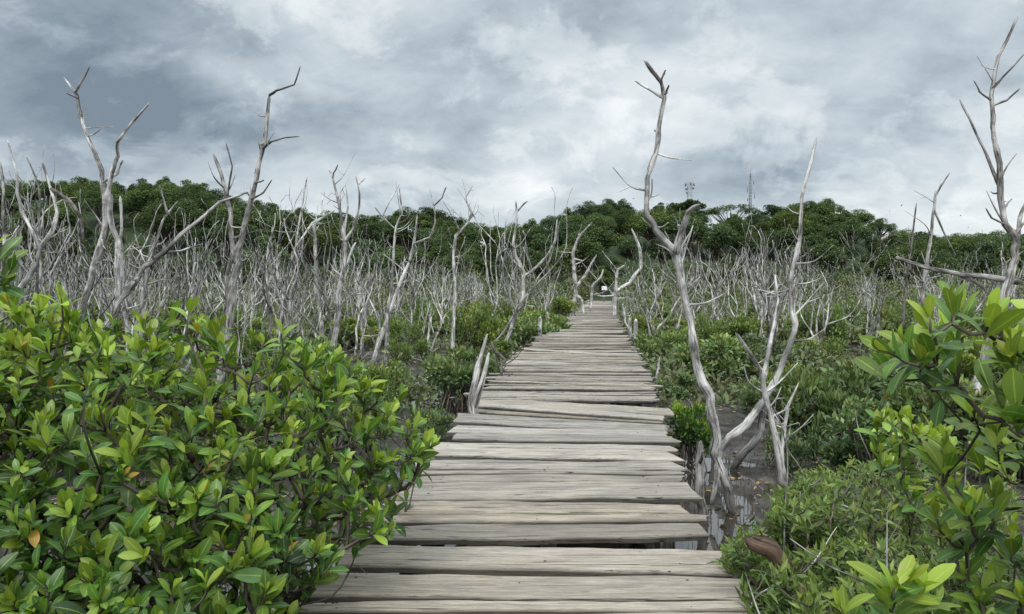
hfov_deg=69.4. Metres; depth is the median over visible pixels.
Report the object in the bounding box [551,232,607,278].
tree
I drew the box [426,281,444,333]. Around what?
dead mangrove
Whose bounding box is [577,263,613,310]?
dead tree
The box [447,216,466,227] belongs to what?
tree
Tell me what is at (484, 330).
mangrove shrub
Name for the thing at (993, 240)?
tree
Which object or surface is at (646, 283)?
dead mangrove
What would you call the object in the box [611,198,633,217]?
tree
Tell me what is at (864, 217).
tree
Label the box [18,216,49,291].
dead mangrove
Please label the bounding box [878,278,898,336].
dead mangrove
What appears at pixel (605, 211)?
tree
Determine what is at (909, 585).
mangrove shrub
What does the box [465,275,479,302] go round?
dead mangrove
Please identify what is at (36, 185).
tree
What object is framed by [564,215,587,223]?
tree
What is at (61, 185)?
tree
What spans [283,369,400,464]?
mangrove shrub
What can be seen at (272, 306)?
dead mangrove
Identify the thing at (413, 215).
tree
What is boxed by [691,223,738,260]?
tree
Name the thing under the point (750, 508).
breathing roots
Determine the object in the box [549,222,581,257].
tree
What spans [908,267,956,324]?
dead mangrove
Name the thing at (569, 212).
tree
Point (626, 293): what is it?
dead mangrove
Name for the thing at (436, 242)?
tree
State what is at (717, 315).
dead mangrove
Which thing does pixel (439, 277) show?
tree
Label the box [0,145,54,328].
dead mangrove
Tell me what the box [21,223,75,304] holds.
dead mangrove
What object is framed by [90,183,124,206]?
tree
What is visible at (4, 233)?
dead tree
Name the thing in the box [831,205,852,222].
tree
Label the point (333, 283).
dead mangrove
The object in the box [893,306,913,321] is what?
mangrove shrub
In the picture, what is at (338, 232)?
tree
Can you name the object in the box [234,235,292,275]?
tree
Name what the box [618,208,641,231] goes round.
tree
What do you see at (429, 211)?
tree
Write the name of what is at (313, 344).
mangrove shrub
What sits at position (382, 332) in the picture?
dead tree
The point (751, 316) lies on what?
mangrove shrub
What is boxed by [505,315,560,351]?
mangrove shrub
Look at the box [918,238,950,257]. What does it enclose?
tree
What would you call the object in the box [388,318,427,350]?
mangrove shrub
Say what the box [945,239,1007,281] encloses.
tree
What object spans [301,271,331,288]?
tree
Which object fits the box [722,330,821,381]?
mangrove shrub
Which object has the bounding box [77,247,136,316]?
dead mangrove
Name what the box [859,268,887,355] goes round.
dead mangrove
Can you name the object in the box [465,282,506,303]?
mangrove shrub
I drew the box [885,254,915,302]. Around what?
dead mangrove
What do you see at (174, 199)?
tree
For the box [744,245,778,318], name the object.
dead mangrove
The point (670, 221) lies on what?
tree
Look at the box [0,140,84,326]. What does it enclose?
dead tree
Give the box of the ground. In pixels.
[0,200,1023,613]
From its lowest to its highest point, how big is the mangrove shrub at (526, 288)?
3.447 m
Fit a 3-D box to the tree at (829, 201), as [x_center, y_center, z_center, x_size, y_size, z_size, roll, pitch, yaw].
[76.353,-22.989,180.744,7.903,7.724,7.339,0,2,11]
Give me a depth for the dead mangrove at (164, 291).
24.28 m
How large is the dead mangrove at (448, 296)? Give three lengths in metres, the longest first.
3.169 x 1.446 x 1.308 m
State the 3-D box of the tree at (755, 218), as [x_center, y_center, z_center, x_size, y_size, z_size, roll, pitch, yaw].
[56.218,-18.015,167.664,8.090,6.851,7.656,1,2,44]
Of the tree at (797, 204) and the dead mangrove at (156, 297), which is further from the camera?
the tree at (797, 204)
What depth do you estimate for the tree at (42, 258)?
116.44 m
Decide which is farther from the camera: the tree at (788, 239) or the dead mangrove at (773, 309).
the tree at (788, 239)
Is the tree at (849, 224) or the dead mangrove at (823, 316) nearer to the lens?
the dead mangrove at (823, 316)
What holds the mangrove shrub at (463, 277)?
on the ground
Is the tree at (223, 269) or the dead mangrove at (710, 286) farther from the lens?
the tree at (223, 269)
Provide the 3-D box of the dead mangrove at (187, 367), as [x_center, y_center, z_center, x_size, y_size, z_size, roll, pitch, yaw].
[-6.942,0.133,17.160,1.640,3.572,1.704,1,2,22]
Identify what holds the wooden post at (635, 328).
on the ground
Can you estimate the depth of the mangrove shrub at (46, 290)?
78.12 m
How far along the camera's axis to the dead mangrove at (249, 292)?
41.08 m
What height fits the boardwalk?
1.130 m
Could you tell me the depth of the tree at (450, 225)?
151.13 m
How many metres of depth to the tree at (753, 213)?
183.02 m
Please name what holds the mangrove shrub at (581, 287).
on the ground
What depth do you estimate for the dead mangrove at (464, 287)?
52.29 m
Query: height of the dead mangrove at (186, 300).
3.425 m
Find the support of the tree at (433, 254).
on the ground
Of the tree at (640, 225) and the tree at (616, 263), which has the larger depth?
the tree at (640, 225)
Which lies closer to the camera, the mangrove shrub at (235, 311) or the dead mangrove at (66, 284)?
the dead mangrove at (66, 284)
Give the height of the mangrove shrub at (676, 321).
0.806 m
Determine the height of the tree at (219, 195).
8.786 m
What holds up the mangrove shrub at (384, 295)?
on the ground
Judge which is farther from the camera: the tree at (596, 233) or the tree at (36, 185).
the tree at (36, 185)
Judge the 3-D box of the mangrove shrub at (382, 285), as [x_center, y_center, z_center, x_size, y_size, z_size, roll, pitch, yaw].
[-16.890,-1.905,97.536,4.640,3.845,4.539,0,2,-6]
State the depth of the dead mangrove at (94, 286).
16.53 m
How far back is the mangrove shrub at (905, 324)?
26.93 m
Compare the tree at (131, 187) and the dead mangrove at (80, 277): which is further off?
the tree at (131, 187)
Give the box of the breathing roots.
[4,338,1022,609]
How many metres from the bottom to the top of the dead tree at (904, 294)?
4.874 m
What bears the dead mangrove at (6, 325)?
on the ground
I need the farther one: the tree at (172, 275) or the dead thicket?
the tree at (172, 275)
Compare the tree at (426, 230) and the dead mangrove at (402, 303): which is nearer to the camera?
the dead mangrove at (402, 303)
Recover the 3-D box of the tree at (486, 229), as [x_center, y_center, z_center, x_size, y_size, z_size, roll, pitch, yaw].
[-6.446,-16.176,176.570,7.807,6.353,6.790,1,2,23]
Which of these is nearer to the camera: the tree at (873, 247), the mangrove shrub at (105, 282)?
the mangrove shrub at (105, 282)
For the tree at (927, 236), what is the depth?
154.61 m
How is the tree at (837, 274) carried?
on the ground
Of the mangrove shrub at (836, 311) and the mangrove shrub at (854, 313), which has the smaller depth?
the mangrove shrub at (836, 311)
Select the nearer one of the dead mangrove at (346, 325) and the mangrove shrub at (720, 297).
the dead mangrove at (346, 325)
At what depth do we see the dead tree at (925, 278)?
16.91 m
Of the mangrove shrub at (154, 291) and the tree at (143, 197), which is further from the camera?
the tree at (143, 197)
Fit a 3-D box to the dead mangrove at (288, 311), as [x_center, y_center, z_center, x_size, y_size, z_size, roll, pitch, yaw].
[-4.998,-0.447,14.981,1.408,4.781,2.354,0,2,-4]
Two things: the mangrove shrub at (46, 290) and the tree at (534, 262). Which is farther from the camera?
the tree at (534, 262)
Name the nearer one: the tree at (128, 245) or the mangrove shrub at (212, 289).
the mangrove shrub at (212, 289)
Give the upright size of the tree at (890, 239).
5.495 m
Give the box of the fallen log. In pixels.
[742,530,829,613]
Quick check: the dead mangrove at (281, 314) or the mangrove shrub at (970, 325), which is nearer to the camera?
the dead mangrove at (281, 314)
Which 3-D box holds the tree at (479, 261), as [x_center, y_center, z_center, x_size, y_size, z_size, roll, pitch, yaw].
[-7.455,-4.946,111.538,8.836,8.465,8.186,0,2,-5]
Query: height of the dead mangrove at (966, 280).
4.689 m
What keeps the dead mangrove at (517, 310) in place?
on the ground
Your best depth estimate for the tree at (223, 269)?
105.89 m
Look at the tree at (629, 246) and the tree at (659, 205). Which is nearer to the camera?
the tree at (629, 246)
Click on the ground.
(728, 416)
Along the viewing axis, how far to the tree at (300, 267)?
122.29 m
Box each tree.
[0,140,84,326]
[0,161,28,308]
[0,187,21,211]
[0,194,31,220]
[0,212,18,243]
[1,179,27,191]
[8,247,28,271]
[10,180,52,199]
[10,198,86,250]
[11,184,37,194]
[11,224,33,248]
[19,184,36,203]
[24,252,59,268]
[32,266,57,285]
[37,182,59,205]
[42,181,66,189]
[42,226,90,276]
[55,180,68,197]
[56,182,94,209]
[57,175,90,199]
[63,67,149,353]
[68,277,83,291]
[72,180,129,228]
[75,223,94,238]
[84,235,125,275]
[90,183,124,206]
[96,229,124,243]
[102,192,246,331]
[102,196,147,367]
[115,198,150,225]
[124,181,185,215]
[124,184,137,194]
[124,200,204,249]
[124,239,151,252]
[124,242,155,261]
[124,257,156,279]
[125,183,153,202]
[128,187,177,337]
[136,178,151,188]
[150,258,191,284]
[152,180,162,190]
[153,181,182,199]
[154,176,178,187]
[157,186,212,210]
[165,199,223,248]
[168,246,218,271]
[180,179,192,188]
[180,263,218,284]
[182,193,218,207]
[185,188,202,198]
[185,212,260,264]
[186,183,209,192]
[198,200,242,224]
[203,188,236,207]
[204,261,243,282]
[208,143,261,378]
[213,66,300,407]
[224,195,246,206]
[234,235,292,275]
[235,205,264,217]
[237,260,269,290]
[242,210,279,251]
[253,200,265,210]
[259,201,291,217]
[262,208,282,219]
[265,211,304,245]
[265,268,302,292]
[271,209,309,259]
[274,178,307,334]
[282,223,342,264]
[288,260,308,273]
[290,206,314,216]
[294,192,334,343]
[298,213,311,225]
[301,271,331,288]
[303,213,321,221]
[309,215,338,230]
[310,209,333,219]
[315,221,359,255]
[318,264,337,279]
[321,154,364,349]
[328,243,354,259]
[330,212,354,228]
[331,272,358,283]
[333,237,391,276]
[334,216,353,228]
[347,215,383,248]
[358,215,381,228]
[360,215,408,228]
[370,187,445,364]
[375,184,415,370]
[376,216,430,262]
[380,244,422,277]
[381,215,400,225]
[392,206,417,220]
[405,212,433,229]
[412,213,435,230]
[412,246,449,274]
[413,227,446,252]
[418,206,450,222]
[422,233,456,253]
[428,274,453,294]
[431,218,447,228]
[431,220,458,235]
[434,246,489,279]
[443,226,471,255]
[444,180,495,355]
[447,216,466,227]
[456,241,491,259]
[460,263,491,286]
[461,221,487,231]
[462,225,482,245]
[474,226,497,245]
[476,261,505,285]
[481,244,506,261]
[484,226,502,246]
[484,341,527,390]
[496,225,531,261]
[497,259,522,277]
[499,201,557,358]
[508,266,525,281]
[512,233,556,258]
[516,223,554,248]
[517,252,557,283]
[520,218,543,229]
[539,215,559,230]
[540,252,571,283]
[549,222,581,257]
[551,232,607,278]
[554,207,572,228]
[558,214,583,233]
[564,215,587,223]
[564,222,596,315]
[571,200,600,218]
[574,217,626,269]
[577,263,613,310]
[579,212,617,232]
[583,207,596,217]
[589,266,614,294]
[592,204,617,218]
[593,198,621,210]
[596,228,642,314]
[598,255,628,284]
[605,208,638,241]
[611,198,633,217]
[613,59,739,513]
[617,237,643,257]
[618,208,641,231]
[620,208,673,243]
[623,308,632,335]
[634,262,651,278]
[642,263,685,286]
[648,232,673,264]
[649,213,699,244]
[651,202,671,215]
[657,259,696,275]
[662,210,706,258]
[665,199,706,214]
[666,208,676,215]
[685,266,716,288]
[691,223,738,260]
[695,211,711,224]
[703,204,759,222]
[704,256,755,289]
[708,137,832,480]
[710,218,756,254]
[723,213,748,229]
[731,230,764,265]
[735,275,797,488]
[740,222,780,257]
[744,210,762,228]
[746,213,772,229]
[759,261,782,278]
[759,370,813,487]
[761,204,786,216]
[764,227,797,258]
[767,205,818,233]
[778,233,831,274]
[785,202,808,218]
[793,223,849,263]
[796,273,835,292]
[803,201,824,213]
[803,202,837,233]
[807,202,835,217]
[814,239,847,275]
[821,197,841,210]
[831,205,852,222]
[831,268,856,292]
[833,213,847,222]
[833,216,864,234]
[834,218,873,245]
[837,239,860,267]
[838,208,875,225]
[847,262,874,276]
[857,249,892,278]
[857,268,880,284]
[861,235,884,245]
[866,218,897,241]
[866,239,890,256]
[868,225,879,235]
[874,239,951,286]
[874,258,901,286]
[881,228,917,244]
[882,232,898,249]
[887,234,913,249]
[890,203,916,326]
[894,233,914,250]
[895,256,1023,293]
[905,173,955,324]
[913,234,925,255]
[914,231,939,240]
[915,234,947,242]
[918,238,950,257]
[923,249,959,267]
[928,257,973,284]
[934,234,978,260]
[942,232,973,240]
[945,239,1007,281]
[957,16,1023,457]
[959,233,1003,253]
[965,232,992,255]
[968,235,995,241]
[980,240,1023,273]
[987,229,1004,239]
[991,265,1023,283]
[997,236,1023,248]
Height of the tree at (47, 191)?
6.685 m
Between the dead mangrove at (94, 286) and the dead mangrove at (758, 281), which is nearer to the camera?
the dead mangrove at (94, 286)
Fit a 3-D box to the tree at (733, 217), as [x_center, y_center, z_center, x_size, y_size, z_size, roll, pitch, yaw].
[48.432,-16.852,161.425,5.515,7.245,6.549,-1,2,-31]
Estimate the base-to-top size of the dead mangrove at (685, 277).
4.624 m
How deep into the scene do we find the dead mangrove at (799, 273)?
51.20 m
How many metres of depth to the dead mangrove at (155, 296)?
31.33 m
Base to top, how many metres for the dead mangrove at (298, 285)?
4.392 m
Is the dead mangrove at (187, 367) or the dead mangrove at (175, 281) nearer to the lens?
the dead mangrove at (187, 367)
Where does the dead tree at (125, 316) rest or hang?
on the ground
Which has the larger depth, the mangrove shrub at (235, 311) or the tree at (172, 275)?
the tree at (172, 275)
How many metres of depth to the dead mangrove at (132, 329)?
17.66 m
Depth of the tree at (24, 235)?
128.94 m
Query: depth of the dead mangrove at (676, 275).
34.29 m
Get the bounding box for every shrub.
[0,234,28,297]
[0,280,440,613]
[1,351,153,483]
[6,300,108,356]
[25,284,68,300]
[90,277,113,296]
[108,368,301,481]
[109,308,207,357]
[124,282,172,299]
[134,279,171,296]
[162,300,203,313]
[202,327,281,373]
[203,282,223,297]
[209,305,259,324]
[233,325,255,339]
[234,312,268,339]
[237,282,268,297]
[254,332,348,397]
[258,280,279,297]
[282,284,307,298]
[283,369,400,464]
[303,306,325,319]
[303,318,360,346]
[312,284,341,302]
[317,304,344,318]
[324,317,389,348]
[345,272,376,296]
[351,357,415,418]
[359,314,408,344]
[373,288,393,300]
[376,279,389,292]
[386,282,425,297]
[387,338,435,365]
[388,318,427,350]
[389,277,417,299]
[405,406,454,439]
[408,298,443,315]
[410,301,449,324]
[415,274,444,300]
[416,308,463,333]
[419,343,507,413]
[422,322,451,337]
[443,271,469,300]
[443,302,505,352]
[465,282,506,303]
[466,299,520,322]
[470,274,495,289]
[475,319,507,353]
[485,339,519,362]
[496,309,573,346]
[501,281,543,303]
[504,285,541,300]
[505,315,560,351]
[519,301,543,313]
[525,274,559,305]
[525,277,551,299]
[536,296,577,321]
[550,274,589,302]
[572,281,594,304]
[620,315,655,334]
[621,278,669,298]
[631,326,702,365]
[639,299,666,317]
[643,311,682,319]
[645,282,678,297]
[653,318,697,331]
[655,372,698,399]
[661,399,711,470]
[667,333,778,383]
[693,312,752,357]
[696,280,746,300]
[703,322,758,356]
[706,428,864,613]
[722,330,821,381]
[736,278,757,298]
[737,342,836,374]
[738,301,782,316]
[738,376,778,418]
[748,312,782,324]
[749,317,784,335]
[756,362,827,428]
[758,279,787,296]
[760,421,830,473]
[764,327,827,350]
[767,358,953,446]
[775,359,877,448]
[783,309,848,343]
[790,406,1023,613]
[791,335,849,368]
[798,304,849,348]
[805,273,831,296]
[814,320,841,345]
[816,395,963,489]
[817,301,850,329]
[830,301,849,307]
[832,555,961,613]
[835,350,998,424]
[839,273,871,301]
[842,304,860,326]
[845,328,863,344]
[847,282,893,301]
[854,405,964,570]
[855,280,1023,443]
[855,318,915,340]
[861,300,900,337]
[870,374,1022,489]
[871,281,915,302]
[884,298,917,317]
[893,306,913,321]
[909,389,1023,613]
[912,285,939,296]
[926,274,962,295]
[937,335,1023,395]
[949,375,1023,483]
[950,309,985,331]
[964,328,1006,345]
[972,278,1000,297]
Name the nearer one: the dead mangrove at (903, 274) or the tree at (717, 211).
the dead mangrove at (903, 274)
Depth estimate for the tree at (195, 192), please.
165.34 m
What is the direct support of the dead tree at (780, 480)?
on the ground
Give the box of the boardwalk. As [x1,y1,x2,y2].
[293,301,756,613]
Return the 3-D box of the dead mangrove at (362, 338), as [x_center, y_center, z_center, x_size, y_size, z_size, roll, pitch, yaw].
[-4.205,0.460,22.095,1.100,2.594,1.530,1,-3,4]
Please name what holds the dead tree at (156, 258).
on the ground
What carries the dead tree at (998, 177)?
on the ground
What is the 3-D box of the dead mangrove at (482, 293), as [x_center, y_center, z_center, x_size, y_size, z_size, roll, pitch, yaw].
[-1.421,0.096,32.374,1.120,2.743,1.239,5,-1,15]
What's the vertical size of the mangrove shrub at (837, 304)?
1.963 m
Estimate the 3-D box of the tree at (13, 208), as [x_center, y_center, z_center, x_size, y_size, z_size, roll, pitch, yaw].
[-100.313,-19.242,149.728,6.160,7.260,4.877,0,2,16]
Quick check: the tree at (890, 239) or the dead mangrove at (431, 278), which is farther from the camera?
the tree at (890, 239)
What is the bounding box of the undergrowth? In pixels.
[23,198,1023,413]
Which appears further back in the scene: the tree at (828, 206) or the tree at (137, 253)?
the tree at (828, 206)
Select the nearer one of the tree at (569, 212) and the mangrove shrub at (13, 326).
the mangrove shrub at (13, 326)
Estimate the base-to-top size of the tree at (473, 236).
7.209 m
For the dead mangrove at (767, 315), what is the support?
on the ground
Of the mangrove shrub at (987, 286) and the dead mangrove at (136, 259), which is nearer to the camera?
the dead mangrove at (136, 259)
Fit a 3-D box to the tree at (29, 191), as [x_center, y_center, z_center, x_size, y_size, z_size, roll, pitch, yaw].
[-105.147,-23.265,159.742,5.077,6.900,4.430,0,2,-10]
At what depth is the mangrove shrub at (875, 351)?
11.90 m
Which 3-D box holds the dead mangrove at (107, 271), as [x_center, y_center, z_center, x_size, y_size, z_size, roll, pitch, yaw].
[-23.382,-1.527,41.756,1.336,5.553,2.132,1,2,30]
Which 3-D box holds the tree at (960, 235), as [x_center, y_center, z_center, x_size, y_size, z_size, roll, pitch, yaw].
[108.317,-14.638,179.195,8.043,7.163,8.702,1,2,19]
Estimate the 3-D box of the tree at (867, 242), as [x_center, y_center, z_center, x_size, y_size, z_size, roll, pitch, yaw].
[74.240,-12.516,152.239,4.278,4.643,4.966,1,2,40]
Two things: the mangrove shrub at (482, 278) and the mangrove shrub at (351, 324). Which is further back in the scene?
the mangrove shrub at (482, 278)
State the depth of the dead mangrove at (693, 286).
40.96 m
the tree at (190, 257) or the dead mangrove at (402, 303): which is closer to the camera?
the dead mangrove at (402, 303)
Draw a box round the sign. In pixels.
[602,286,606,301]
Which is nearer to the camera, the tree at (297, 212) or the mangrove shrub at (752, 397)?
the mangrove shrub at (752, 397)
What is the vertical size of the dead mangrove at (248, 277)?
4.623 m
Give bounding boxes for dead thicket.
[0,196,1023,346]
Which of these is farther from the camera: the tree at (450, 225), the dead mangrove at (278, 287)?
the tree at (450, 225)
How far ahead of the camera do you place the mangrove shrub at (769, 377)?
12.01 m
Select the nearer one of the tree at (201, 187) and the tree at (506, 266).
the tree at (506, 266)
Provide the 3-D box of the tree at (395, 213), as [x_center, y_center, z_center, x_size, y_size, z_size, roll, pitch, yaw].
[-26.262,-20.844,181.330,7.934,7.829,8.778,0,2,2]
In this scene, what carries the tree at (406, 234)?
on the ground
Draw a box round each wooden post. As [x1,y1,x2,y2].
[538,317,541,335]
[627,312,631,341]
[633,319,637,350]
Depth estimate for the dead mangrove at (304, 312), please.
33.30 m
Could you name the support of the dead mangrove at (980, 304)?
on the ground
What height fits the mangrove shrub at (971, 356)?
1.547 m
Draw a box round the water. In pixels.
[62,307,1023,612]
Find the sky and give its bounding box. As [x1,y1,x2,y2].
[0,0,1023,246]
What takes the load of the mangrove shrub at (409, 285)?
on the ground
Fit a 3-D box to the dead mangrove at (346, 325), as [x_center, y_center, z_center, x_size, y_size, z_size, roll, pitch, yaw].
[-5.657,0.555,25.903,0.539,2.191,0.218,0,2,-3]
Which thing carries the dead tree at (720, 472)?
on the ground
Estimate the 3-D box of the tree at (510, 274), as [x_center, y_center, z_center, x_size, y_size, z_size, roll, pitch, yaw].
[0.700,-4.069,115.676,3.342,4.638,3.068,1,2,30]
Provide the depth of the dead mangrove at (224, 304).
23.20 m
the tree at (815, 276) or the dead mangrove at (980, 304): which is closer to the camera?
the dead mangrove at (980, 304)
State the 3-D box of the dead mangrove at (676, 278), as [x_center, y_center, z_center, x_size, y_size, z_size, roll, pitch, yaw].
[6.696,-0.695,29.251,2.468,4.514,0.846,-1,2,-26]
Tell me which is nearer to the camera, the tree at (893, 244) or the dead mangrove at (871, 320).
the dead mangrove at (871, 320)
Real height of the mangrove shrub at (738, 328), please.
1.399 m
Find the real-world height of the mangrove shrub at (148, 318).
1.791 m
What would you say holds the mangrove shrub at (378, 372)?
on the ground
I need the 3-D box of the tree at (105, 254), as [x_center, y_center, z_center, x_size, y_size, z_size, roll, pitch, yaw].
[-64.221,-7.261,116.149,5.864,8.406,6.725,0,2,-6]
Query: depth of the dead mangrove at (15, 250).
24.38 m
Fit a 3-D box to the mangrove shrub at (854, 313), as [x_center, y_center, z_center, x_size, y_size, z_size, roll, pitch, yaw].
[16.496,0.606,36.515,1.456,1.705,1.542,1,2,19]
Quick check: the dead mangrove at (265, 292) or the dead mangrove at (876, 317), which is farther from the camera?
the dead mangrove at (265, 292)
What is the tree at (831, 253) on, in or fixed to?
on the ground
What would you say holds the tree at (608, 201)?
on the ground
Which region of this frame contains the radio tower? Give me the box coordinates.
[685,180,694,198]
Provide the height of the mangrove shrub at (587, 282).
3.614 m
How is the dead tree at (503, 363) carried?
on the ground
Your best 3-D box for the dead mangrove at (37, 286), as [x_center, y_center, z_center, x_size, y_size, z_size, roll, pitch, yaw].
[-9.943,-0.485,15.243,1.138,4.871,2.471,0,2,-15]
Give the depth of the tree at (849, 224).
142.02 m
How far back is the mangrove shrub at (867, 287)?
81.88 m
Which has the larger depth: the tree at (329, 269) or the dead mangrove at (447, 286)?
the tree at (329, 269)
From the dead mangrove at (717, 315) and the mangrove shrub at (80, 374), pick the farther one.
the dead mangrove at (717, 315)
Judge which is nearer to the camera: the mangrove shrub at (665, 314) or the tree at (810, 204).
the mangrove shrub at (665, 314)
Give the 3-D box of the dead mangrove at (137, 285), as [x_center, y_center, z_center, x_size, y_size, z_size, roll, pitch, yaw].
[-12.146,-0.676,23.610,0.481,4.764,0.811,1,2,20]
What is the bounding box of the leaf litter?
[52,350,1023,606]
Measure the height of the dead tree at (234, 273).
6.386 m
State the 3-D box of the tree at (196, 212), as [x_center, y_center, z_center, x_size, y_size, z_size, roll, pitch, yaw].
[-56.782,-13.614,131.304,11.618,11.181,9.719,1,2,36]
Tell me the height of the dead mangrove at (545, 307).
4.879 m
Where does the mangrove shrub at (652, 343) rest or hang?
on the ground
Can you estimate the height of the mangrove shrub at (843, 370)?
1.412 m
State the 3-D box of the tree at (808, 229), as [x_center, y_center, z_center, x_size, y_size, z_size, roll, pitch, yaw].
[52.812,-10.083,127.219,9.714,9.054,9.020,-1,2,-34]
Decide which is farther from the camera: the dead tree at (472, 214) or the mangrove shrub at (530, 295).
the mangrove shrub at (530, 295)
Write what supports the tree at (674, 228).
on the ground
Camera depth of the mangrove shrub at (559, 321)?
26.80 m
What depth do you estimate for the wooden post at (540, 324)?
24.04 m
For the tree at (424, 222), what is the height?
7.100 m
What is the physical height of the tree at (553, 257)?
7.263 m
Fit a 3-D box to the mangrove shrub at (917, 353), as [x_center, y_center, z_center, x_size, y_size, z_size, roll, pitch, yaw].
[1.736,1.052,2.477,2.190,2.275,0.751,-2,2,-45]
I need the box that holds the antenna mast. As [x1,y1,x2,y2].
[747,163,754,215]
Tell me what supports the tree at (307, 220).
on the ground
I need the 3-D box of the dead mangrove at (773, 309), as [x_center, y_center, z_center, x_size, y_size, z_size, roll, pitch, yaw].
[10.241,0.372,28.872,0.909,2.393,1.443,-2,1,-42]
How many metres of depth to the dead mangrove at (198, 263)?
54.46 m
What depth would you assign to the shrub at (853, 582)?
4.08 m
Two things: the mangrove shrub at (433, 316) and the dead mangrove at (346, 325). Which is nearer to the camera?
the dead mangrove at (346, 325)
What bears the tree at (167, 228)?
on the ground
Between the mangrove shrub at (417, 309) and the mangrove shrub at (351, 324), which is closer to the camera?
the mangrove shrub at (351, 324)
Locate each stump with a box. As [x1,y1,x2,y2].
[465,334,489,459]
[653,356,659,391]
[695,440,708,528]
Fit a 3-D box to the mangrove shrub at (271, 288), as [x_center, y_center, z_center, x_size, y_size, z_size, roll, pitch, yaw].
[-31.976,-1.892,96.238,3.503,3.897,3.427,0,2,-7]
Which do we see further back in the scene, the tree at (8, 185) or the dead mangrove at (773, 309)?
the tree at (8, 185)
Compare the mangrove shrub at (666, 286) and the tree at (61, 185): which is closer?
the mangrove shrub at (666, 286)
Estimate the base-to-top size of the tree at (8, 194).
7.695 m
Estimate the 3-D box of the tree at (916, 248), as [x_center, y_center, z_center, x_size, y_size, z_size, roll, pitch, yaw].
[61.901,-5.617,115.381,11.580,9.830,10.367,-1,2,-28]
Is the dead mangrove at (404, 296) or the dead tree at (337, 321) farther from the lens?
the dead mangrove at (404, 296)
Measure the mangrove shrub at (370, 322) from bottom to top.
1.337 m
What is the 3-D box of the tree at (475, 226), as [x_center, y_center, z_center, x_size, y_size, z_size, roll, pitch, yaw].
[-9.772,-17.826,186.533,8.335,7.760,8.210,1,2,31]
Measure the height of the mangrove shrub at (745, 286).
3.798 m
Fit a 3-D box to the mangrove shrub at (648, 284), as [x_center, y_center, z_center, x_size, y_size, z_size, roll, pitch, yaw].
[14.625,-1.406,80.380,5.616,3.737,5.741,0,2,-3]
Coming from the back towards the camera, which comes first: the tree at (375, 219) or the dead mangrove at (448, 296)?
the tree at (375, 219)
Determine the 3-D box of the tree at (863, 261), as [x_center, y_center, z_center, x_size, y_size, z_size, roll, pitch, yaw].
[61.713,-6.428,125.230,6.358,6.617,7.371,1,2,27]
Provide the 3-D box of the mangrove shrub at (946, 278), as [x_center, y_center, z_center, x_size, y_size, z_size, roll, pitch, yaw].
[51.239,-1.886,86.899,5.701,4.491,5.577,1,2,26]
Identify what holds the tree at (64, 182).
on the ground
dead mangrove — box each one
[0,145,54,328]
[0,172,80,355]
[0,200,46,333]
[0,222,37,328]
[1,218,27,295]
[4,156,63,351]
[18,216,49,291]
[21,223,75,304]
[24,201,104,309]
[45,208,95,308]
[62,259,88,303]
[65,209,153,367]
[72,235,178,352]
[73,246,114,309]
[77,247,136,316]
[78,247,96,317]
[84,241,114,303]
[85,245,141,334]
[95,204,163,313]
[97,227,186,338]
[99,242,157,320]
[101,242,171,353]
[119,212,141,349]
[130,273,177,353]
[141,250,167,359]
[147,282,168,333]
[153,236,172,300]
[159,254,192,320]
[161,255,190,302]
[165,237,263,373]
[166,239,219,335]
[167,202,245,315]
[168,269,194,365]
[172,261,194,298]
[189,241,208,297]
[194,202,249,302]
[206,284,251,325]
[216,231,245,374]
[218,282,288,389]
[232,246,263,306]
[237,184,306,394]
[238,268,248,312]
[241,273,268,305]
[243,213,342,338]
[249,225,280,329]
[256,261,288,321]
[264,248,295,318]
[269,230,318,361]
[272,279,314,342]
[278,250,322,317]
[283,256,322,334]
[286,258,320,311]
[292,273,319,328]
[304,237,326,343]
[320,285,343,318]
[322,258,356,309]
[323,215,358,320]
[342,288,378,325]
[343,300,356,351]
[348,284,385,359]
[350,288,364,341]
[355,228,382,319]
[393,275,412,313]
[393,291,401,316]
[395,224,448,323]
[397,281,411,329]
[420,291,431,338]
[422,252,444,302]
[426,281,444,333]
[427,304,450,357]
[433,280,452,304]
[439,265,465,308]
[445,268,471,319]
[446,238,470,340]
[447,274,472,307]
[457,268,485,311]
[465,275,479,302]
[466,273,484,300]
[466,282,488,303]
[483,187,572,358]
[500,246,519,309]
[501,242,530,306]
[513,284,529,310]
[519,232,562,310]
[530,286,547,310]
[612,273,638,313]
[618,288,635,315]
[621,277,658,335]
[625,233,658,315]
[631,241,664,329]
[636,269,667,336]
[657,214,705,328]
[661,244,748,355]
[662,232,709,326]
[667,254,711,310]
[667,268,698,310]
[671,250,701,307]
[673,253,700,318]
[689,251,732,319]
[739,242,785,337]
[740,229,809,338]
[741,238,767,298]
[742,216,809,336]
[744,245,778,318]
[752,288,787,329]
[783,254,806,296]
[796,273,840,348]
[810,272,865,353]
[841,273,879,352]
[843,247,865,300]
[846,274,867,312]
[855,279,886,348]
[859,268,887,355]
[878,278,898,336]
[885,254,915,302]
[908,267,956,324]
[961,231,982,309]
[961,252,983,301]
[963,270,1001,328]
[984,241,1019,302]
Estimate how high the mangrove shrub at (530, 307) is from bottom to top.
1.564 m
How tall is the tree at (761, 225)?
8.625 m
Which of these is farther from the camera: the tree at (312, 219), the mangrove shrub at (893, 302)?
the tree at (312, 219)
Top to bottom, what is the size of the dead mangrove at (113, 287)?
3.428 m
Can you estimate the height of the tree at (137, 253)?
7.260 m
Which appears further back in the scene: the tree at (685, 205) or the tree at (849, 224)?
the tree at (685, 205)
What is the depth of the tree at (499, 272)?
109.78 m
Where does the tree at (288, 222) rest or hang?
on the ground
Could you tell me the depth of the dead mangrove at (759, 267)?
48.35 m
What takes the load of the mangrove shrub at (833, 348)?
on the ground
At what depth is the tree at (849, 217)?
153.02 m

